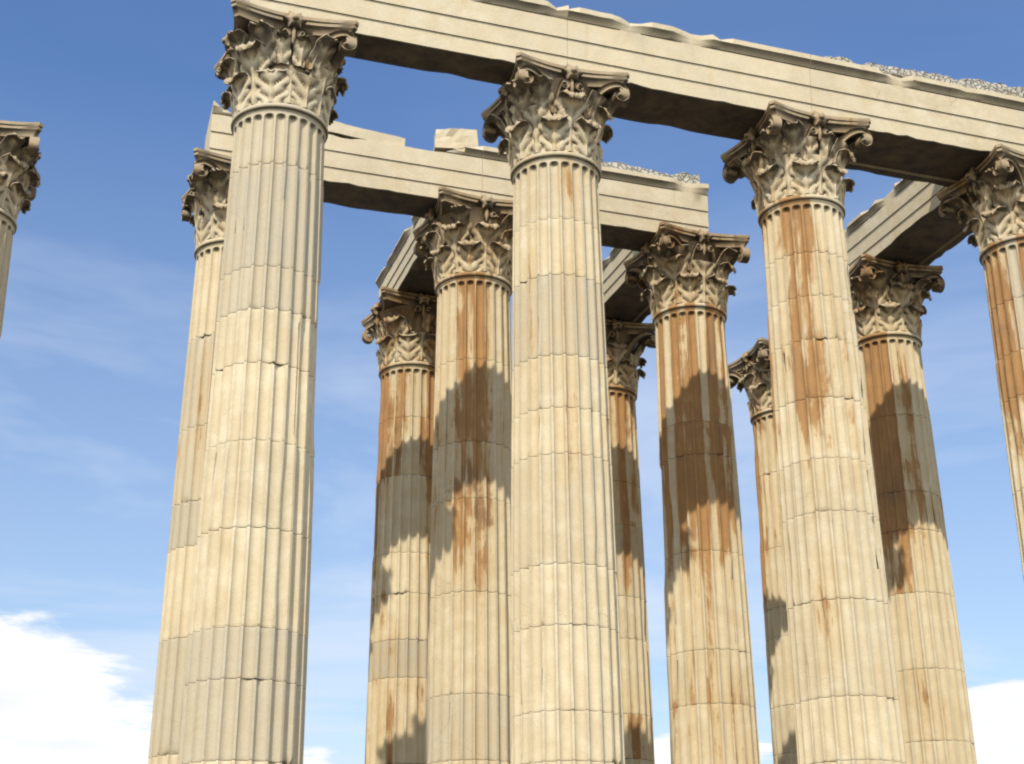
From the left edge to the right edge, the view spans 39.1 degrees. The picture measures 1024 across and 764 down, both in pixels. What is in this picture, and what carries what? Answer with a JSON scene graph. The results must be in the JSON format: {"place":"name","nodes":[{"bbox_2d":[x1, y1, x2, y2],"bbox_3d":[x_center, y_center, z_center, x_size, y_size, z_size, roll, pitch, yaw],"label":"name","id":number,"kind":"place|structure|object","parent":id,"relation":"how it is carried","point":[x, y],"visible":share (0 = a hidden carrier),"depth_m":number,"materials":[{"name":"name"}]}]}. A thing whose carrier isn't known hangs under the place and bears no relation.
{"place":"outdoors","nodes":[
{"label":"outdoors","id":0,"kind":"place"},
{"bbox_2d":[0,0,1023,763],"label":"sky","id":1,"kind":"structure","parent":0,"point":[94,337],"materials":[{"name":"blue"}]},
{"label":"stylobate","id":2,"kind":"object","parent":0,"visible":0},
{"bbox_2d":[0,208,16,336],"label":"column shaft","id":3,"kind":"object","parent":2,"relation":"on","point":[8,226],"visible":1,"depth_m":29.84,"materials":[{"name":"beige stone"}]},
{"bbox_2d":[0,120,42,220],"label":"column capital","id":4,"kind":"object","parent":3,"relation":"on","point":[20,157],"visible":0.93,"depth_m":30.14,"materials":[{"name":"beige stone"}]},
{"bbox_2d":[148,237,223,763],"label":"column shaft","id":5,"kind":"object","parent":2,"relation":"on","point":[172,658],"visible":0.38,"depth_m":28.94,"materials":[{"name":"beige stone"}]},
{"bbox_2d":[181,147,231,248],"bbox_3d":[-6.106,-3.670,32.209,2.512,1.883,2.510,7,-23,-17],"label":"column capital","id":6,"kind":"object","parent":5,"relation":"on","point":[204,198],"visible":0.35,"depth_m":31.34,"materials":[{"name":"beige stone"}]},
{"bbox_2d":[178,102,327,763],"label":"column shaft","id":7,"kind":"object","parent":2,"relation":"on","point":[244,700],"visible":1,"depth_m":23.85,"materials":[{"name":"beige stone"}]},
{"bbox_2d":[214,0,358,126],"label":"column capital","id":8,"kind":"object","parent":7,"relation":"on","point":[290,57],"visible":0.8,"depth_m":26.64,"materials":[{"name":"beige stone"}]},
{"bbox_2d":[245,0,568,84],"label":"architrave","id":9,"kind":"object","parent":7,"relation":"on","point":[483,40],"visible":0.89,"depth_m":28.18,"materials":[{"name":"stone"}]},
{"bbox_2d":[365,361,434,763],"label":"column shaft","id":10,"kind":"object","parent":2,"relation":"on","point":[396,693],"visible":0.76,"depth_m":35.58,"materials":[{"name":"beige stone"}]},
{"bbox_2d":[361,286,436,370],"bbox_3d":[-2.654,-1.102,38.674,2.397,1.883,2.484,7,-23,-17],"label":"column capital","id":11,"kind":"object","parent":10,"relation":"on","point":[399,325],"visible":0.58,"depth_m":37.91,"materials":[{"name":"beige stone"}]},
{"bbox_2d":[375,216,436,298],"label":"cross beam","id":12,"kind":"structure","parent":10,"relation":"on","point":[404,269],"depth_m":37.49,"materials":[{"name":"stone"}]},
{"bbox_2d":[425,271,511,763],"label":"column shaft","id":13,"kind":"object","parent":2,"relation":"on","point":[469,695],"visible":0.93,"depth_m":30.60,"materials":[{"name":"beige stone"}]},
{"bbox_2d":[205,101,483,218],"bbox_3d":[-3.865,-5.004,33.400,6.316,1.500,1.314,7,-23,-17],"label":"architrave","id":14,"kind":"object","parent":13,"relation":"on","point":[363,174],"visible":0.54,"depth_m":33.22,"materials":[{"name":"stone"}]},
{"bbox_2d":[327,121,404,145],"bbox_3d":[-3.886,-5.602,33.577,2.624,0.480,0.927,8,-23,-20],"label":"slab","id":15,"kind":"object","parent":14,"relation":"on","point":[340,130],"visible":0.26,"depth_m":33.28,"materials":[{"name":"stone"}]},
{"bbox_2d":[433,128,477,151],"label":"stone block","id":16,"kind":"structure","parent":14,"relation":"on","point":[446,139],"depth_m":34.22,"materials":[{"name":"stone"}]},
{"bbox_2d":[413,186,512,285],"bbox_3d":[-0.901,-3.063,33.823,2.505,1.883,2.463,7,-23,-17],"label":"column capital","id":17,"kind":"object","parent":13,"relation":"on","point":[456,232],"visible":0.75,"depth_m":33.07,"materials":[{"name":"beige stone"}]},
{"bbox_2d":[510,151,624,763],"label":"column shaft","id":18,"kind":"object","parent":2,"relation":"on","point":[567,704],"visible":1,"depth_m":25.55,"materials":[{"name":"beige stone"}]},
{"bbox_2d":[481,52,629,173],"bbox_3d":[0.856,-5.011,29.005,2.528,1.883,2.528,7,-23,-17],"label":"column capital","id":19,"kind":"object","parent":18,"relation":"on","point":[537,105],"visible":0.81,"depth_m":28.26,"materials":[{"name":"beige stone"}]},
{"bbox_2d":[567,7,811,140],"bbox_3d":[3.506,-6.310,30.291,5.492,1.501,1.586,7,-23,-17],"label":"architrave","id":20,"kind":"object","parent":18,"relation":"on","point":[712,85],"visible":0.88,"depth_m":29.79,"materials":[{"name":"stone"}]},
{"bbox_2d":[608,384,654,763],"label":"column shaft","id":21,"kind":"object","parent":2,"relation":"on","point":[636,689],"visible":0.5,"depth_m":37.34,"materials":[{"name":"beige stone"}]},
{"bbox_2d":[602,248,650,322],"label":"cross beam","id":22,"kind":"structure","parent":21,"relation":"on","point":[623,302],"depth_m":38.55,"materials":[{"name":"stone"}]},
{"bbox_2d":[605,319,655,394],"bbox_3d":[2.575,-0.483,40.317,2.497,1.883,2.504,7,-23,-17],"label":"column capital","id":23,"kind":"object","parent":21,"relation":"on","point":[627,343],"visible":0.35,"depth_m":39.68,"materials":[{"name":"beige stone"}]},
{"bbox_2d":[652,302,759,763],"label":"column shaft","id":24,"kind":"object","parent":2,"relation":"on","point":[712,701],"visible":1,"depth_m":32.27,"materials":[{"name":"beige stone"}]},
{"bbox_2d":[482,146,708,251],"bbox_3d":[1.894,-4.304,35.250,5.846,1.500,1.405,7,-23,-17],"label":"architrave","id":25,"kind":"object","parent":24,"relation":"on","point":[636,208],"visible":0.45,"depth_m":35.07,"materials":[{"name":"stone"}]},
{"bbox_2d":[602,160,700,182],"bbox_3d":[2.755,-5.114,35.933,3.958,0.521,0.909,7,-23,-17],"label":"rubble","id":26,"kind":"object","parent":25,"relation":"on","point":[689,178],"visible":0.1,"depth_m":35.85,"materials":[{"name":"grey gravel"}]},
{"bbox_2d":[623,221,749,318],"bbox_3d":[4.275,-2.435,35.489,2.469,1.883,2.455,7,-23,-17],"label":"column capital","id":27,"kind":"object","parent":24,"relation":"on","point":[668,264],"visible":0.86,"depth_m":34.77,"materials":[{"name":"beige stone"}]},
{"bbox_2d":[750,407,797,763],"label":"column shaft","id":28,"kind":"object","parent":2,"relation":"on","point":[782,717],"visible":0.44,"depth_m":39.22,"materials":[{"name":"beige stone"}]},
{"bbox_2d":[728,337,772,417],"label":"column capital","id":29,"kind":"object","parent":28,"relation":"on","point":[749,371],"visible":0.41,"depth_m":41.37,"materials":[{"name":"beige stone"}]},
{"bbox_2d":[758,194,905,763],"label":"column shaft","id":30,"kind":"object","parent":2,"relation":"on","point":[846,701],"visible":1,"depth_m":27.28,"materials":[{"name":"beige stone"}]},
{"bbox_2d":[720,100,872,216],"bbox_3d":[6.050,-4.397,30.636,2.463,1.883,2.476,7,-23,-17],"label":"column capital","id":31,"kind":"object","parent":30,"relation":"on","point":[779,151],"visible":0.79,"depth_m":29.93,"materials":[{"name":"beige stone"}]},
{"bbox_2d":[857,331,976,763],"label":"column shaft","id":32,"kind":"object","parent":2,"relation":"on","point":[935,705],"visible":0.77,"depth_m":33.97,"materials":[{"name":"beige stone"}]},
{"bbox_2d":[849,253,944,338],"bbox_3d":[9.512,-1.822,37.118,2.513,1.883,2.510,7,-23,-17],"label":"column capital","id":33,"kind":"object","parent":32,"relation":"on","point":[886,295],"visible":0.62,"depth_m":36.30,"materials":[{"name":"beige stone"}]},
{"bbox_2d":[845,179,972,268],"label":"cross beam","id":34,"kind":"structure","parent":32,"relation":"on","point":[903,220],"depth_m":35.61,"materials":[{"name":"stone"}]},
{"bbox_2d":[979,233,1023,578],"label":"column shaft","id":35,"kind":"object","parent":2,"relation":"on","point":[1001,261],"visible":1,"depth_m":30.74,"materials":[{"name":"beige stone"}]},
{"bbox_2d":[809,55,1023,186],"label":"architrave","id":36,"kind":"object","parent":35,"relation":"on","point":[936,132],"visible":0.7,"depth_m":31.48,"materials":[{"name":"stone"}]},
{"bbox_2d":[820,55,1023,97],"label":"rubble","id":37,"kind":"object","parent":36,"relation":"on","point":[997,87],"visible":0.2,"depth_m":31.98,"materials":[{"name":"grey gravel"}]},
{"bbox_2d":[936,143,1023,252],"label":"column capital","id":38,"kind":"object","parent":35,"relation":"on","point":[986,195],"visible":0.82,"depth_m":31.65,"materials":[{"name":"beige stone"}]}
]}

